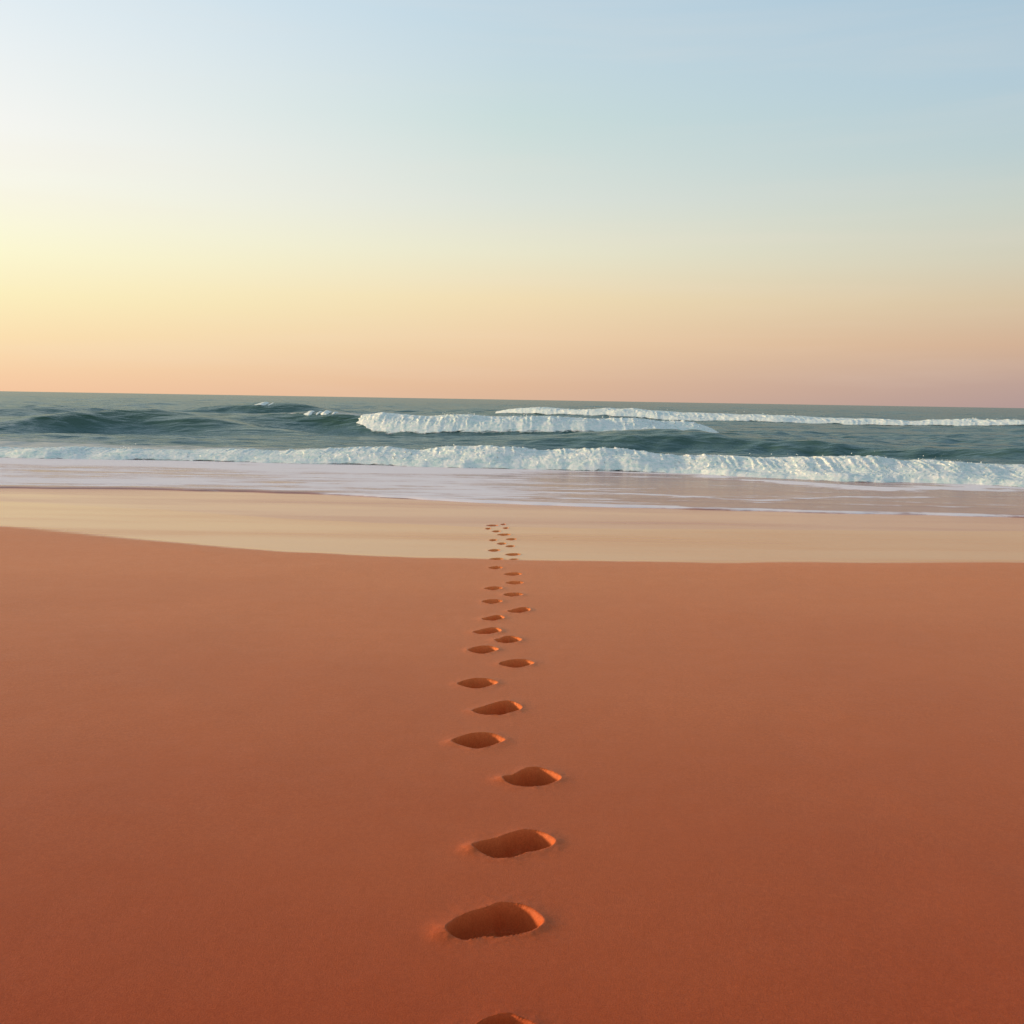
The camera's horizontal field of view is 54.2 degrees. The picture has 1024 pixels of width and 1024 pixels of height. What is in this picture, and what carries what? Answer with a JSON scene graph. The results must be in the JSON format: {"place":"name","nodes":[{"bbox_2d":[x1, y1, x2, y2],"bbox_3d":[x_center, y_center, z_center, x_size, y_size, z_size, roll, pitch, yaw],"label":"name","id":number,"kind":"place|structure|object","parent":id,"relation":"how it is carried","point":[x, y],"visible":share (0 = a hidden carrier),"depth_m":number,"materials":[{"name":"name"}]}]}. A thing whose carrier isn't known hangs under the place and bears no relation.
{"place":"outdoors","nodes":[
{"label":"outdoors","id":0,"kind":"place"},
{"bbox_2d":[0,526,1023,1023],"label":"sand beach","id":1,"kind":"structure","parent":0,"point":[242,786],"depth_m":4.14,"materials":[{"name":"orange sand"}]},
{"bbox_2d":[451,677,502,690],"bbox_3d":[-0.196,1.022,5.668,0.265,0.115,0.288,7,9,41],"label":"footprint","id":2,"kind":"object","parent":1,"relation":"on","point":[476,683],"visible":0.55,"depth_m":5.72},
{"bbox_2d":[445,731,511,751],"bbox_3d":[-0.158,1.129,4.718,0.307,0.120,0.274,-5,9,-41],"label":"footprint","id":3,"kind":"object","parent":1,"relation":"on","point":[476,741],"visible":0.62,"depth_m":4.79},
{"bbox_2d":[462,645,502,655],"bbox_3d":[-0.185,0.938,6.429,0.251,0.119,0.274,7,9,41],"label":"footprint","id":4,"kind":"object","parent":1,"relation":"on","point":[482,650],"visible":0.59,"depth_m":6.49},
{"bbox_2d":[467,626,506,635],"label":"footprint","id":5,"kind":"object","parent":1,"relation":"on","point":[487,631],"visible":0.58,"depth_m":6.98},
{"bbox_2d":[478,598,506,604],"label":"footprint","id":6,"kind":"object","parent":1,"relation":"on","point":[492,601],"visible":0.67,"depth_m":8.00},
{"bbox_2d":[477,614,508,621],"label":"footprint","id":7,"kind":"object","parent":1,"relation":"on","point":[494,618],"visible":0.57,"depth_m":7.40},
{"bbox_2d":[480,586,506,590],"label":"footprint","id":8,"kind":"object","parent":1,"relation":"on","point":[493,588],"visible":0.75,"depth_m":8.55},
{"bbox_2d":[434,897,555,947],"bbox_3d":[-0.059,1.305,3.079,0.376,0.107,0.275,-3,7,-30],"label":"footprint","id":9,"kind":"object","parent":1,"relation":"on","point":[505,920],"visible":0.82,"depth_m":3.14},
{"bbox_2d":[485,566,505,569],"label":"footprint","id":10,"kind":"object","parent":1,"relation":"on","point":[495,567],"visible":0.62,"depth_m":9.59},
{"bbox_2d":[465,699,527,717],"bbox_3d":[-0.070,1.075,5.202,0.353,0.116,0.257,-5,9,-41],"label":"footprint","id":11,"kind":"object","parent":1,"relation":"on","point":[499,708],"visible":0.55,"depth_m":5.27},
{"bbox_2d":[457,1005,552,1023],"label":"footprint","id":12,"kind":"object","parent":1,"relation":"on","point":[504,1014],"visible":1,"depth_m":2.61},
{"bbox_2d":[489,635,526,643],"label":"footprint","id":13,"kind":"object","parent":1,"relation":"on","point":[508,639],"visible":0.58,"depth_m":6.75},
{"bbox_2d":[500,572,524,576],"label":"footprint","id":14,"kind":"object","parent":1,"relation":"on","point":[515,574],"visible":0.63,"depth_m":9.28},
{"bbox_2d":[499,592,526,597],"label":"footprint","id":15,"kind":"object","parent":1,"relation":"on","point":[513,594],"visible":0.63,"depth_m":8.29},
{"bbox_2d":[462,826,564,863],"bbox_3d":[0.013,1.245,3.621,0.367,0.108,0.259,-4,8,-36],"label":"footprint","id":16,"kind":"object","parent":1,"relation":"on","point":[515,844],"visible":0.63,"depth_m":3.68},
{"bbox_2d":[502,580,527,584],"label":"footprint","id":17,"kind":"object","parent":1,"relation":"on","point":[516,582],"visible":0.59,"depth_m":8.84},
{"bbox_2d":[493,658,538,669],"bbox_3d":[0.027,0.980,6.105,0.285,0.123,0.249,-5,9,-41],"label":"footprint","id":18,"kind":"object","parent":1,"relation":"on","point":[517,663],"visible":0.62,"depth_m":6.16},
{"bbox_2d":[503,606,534,613],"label":"footprint","id":19,"kind":"object","parent":1,"relation":"on","point":[520,610],"visible":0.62,"depth_m":7.68},
{"bbox_2d":[495,765,569,789],"bbox_3d":[0.087,1.174,4.271,0.320,0.108,0.293,1,6,0],"label":"footprint","id":20,"kind":"object","parent":1,"relation":"on","point":[532,777],"visible":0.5,"depth_m":4.32},
{"bbox_2d":[0,488,1023,562],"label":"wet sand","id":21,"kind":"structure","parent":0,"point":[351,525],"depth_m":12.76,"materials":[{"name":"beige sand"}]},
{"bbox_2d":[483,524,500,526],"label":"footprint","id":22,"kind":"object","parent":21,"relation":"on","point":[492,525],"visible":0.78,"depth_m":13.07},
{"bbox_2d":[486,539,499,541],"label":"footprint","id":23,"kind":"object","parent":21,"relation":"on","point":[492,540],"visible":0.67,"depth_m":11.68},
{"bbox_2d":[485,549,503,551],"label":"footprint","id":24,"kind":"object","parent":21,"relation":"on","point":[493,550],"visible":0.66,"depth_m":10.87},
{"bbox_2d":[486,557,505,560],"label":"footprint","id":25,"kind":"object","parent":21,"relation":"on","point":[496,558],"visible":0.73,"depth_m":10.26},
{"bbox_2d":[489,530,503,532],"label":"footprint","id":26,"kind":"object","parent":21,"relation":"on","point":[496,531],"visible":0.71,"depth_m":12.49},
{"bbox_2d":[494,542,508,544],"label":"footprint","id":27,"kind":"object","parent":21,"relation":"on","point":[501,543],"visible":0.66,"depth_m":11.42},
{"bbox_2d":[494,533,513,535],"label":"footprint","id":28,"kind":"object","parent":21,"relation":"on","point":[504,534],"visible":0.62,"depth_m":12.21},
{"bbox_2d":[502,545,517,547],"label":"footprint","id":29,"kind":"object","parent":21,"relation":"on","point":[510,546],"visible":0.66,"depth_m":11.19},
{"bbox_2d":[503,538,519,540],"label":"footprint","id":30,"kind":"object","parent":21,"relation":"on","point":[511,539],"visible":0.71,"depth_m":11.79},
{"bbox_2d":[502,553,523,556],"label":"footprint","id":31,"kind":"object","parent":21,"relation":"on","point":[513,554],"visible":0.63,"depth_m":10.60},
{"bbox_2d":[506,558,521,560],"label":"footprint","id":32,"kind":"object","parent":21,"relation":"on","point":[514,559],"visible":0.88,"depth_m":10.25},
{"bbox_2d":[0,457,1023,517],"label":"shallow water","id":33,"kind":"structure","parent":0,"point":[612,488],"depth_m":18.82,"materials":[{"name":"grey liquid"}]},
{"bbox_2d":[0,391,1023,464],"bbox_3d":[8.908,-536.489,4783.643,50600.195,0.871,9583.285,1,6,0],"label":"sea water","id":34,"kind":"structure","parent":0,"point":[146,437],"depth_m":66.32,"materials":[{"name":"teal liquid"}]},
{"bbox_2d":[0,405,116,415],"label":"ocean swell","id":35,"kind":"structure","parent":34,"relation":"on","point":[29,409],"depth_m":74.47,"materials":[{"name":"liquid"}]},
{"bbox_2d":[0,409,321,433],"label":"ocean swell","id":36,"kind":"structure","parent":34,"relation":"on","point":[182,420],"depth_m":43.61,"materials":[{"name":"liquid"}]},
{"bbox_2d":[181,402,351,412],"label":"ocean wave","id":37,"kind":"structure","parent":34,"relation":"on","point":[278,406],"depth_m":95.37,"materials":[{"name":"liquid"}]},
{"bbox_2d":[0,444,1023,486],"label":"breaking wave","id":38,"kind":"object","parent":34,"relation":"on","point":[871,468],"visible":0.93,"depth_m":23.73,"materials":[{"name":"white liquid"}]},
{"bbox_2d":[240,409,800,436],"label":"breaking wave","id":39,"kind":"object","parent":34,"relation":"on","point":[389,423],"visible":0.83,"depth_m":46.68,"materials":[{"name":"liquid"}]},
{"bbox_2d":[304,410,337,415],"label":"foam cap","id":40,"kind":"object","parent":39,"relation":"on","point":[326,412],"visible":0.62,"depth_m":49.80,"materials":[{"name":"white liquid"}]},
{"bbox_2d":[432,407,1023,425],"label":"breaking wave","id":41,"kind":"object","parent":34,"relation":"on","point":[662,415],"visible":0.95,"depth_m":92.02,"materials":[{"name":"liquid"}]},
{"bbox_2d":[504,429,1023,458],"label":"ocean swell","id":42,"kind":"structure","parent":34,"relation":"on","point":[692,439],"depth_m":36.43,"materials":[{"name":"liquid"}]},
{"bbox_2d":[0,0,1023,407],"label":"sky","id":43,"kind":"structure","parent":0,"point":[806,202],"materials":[{"name":"blue"}]}
]}

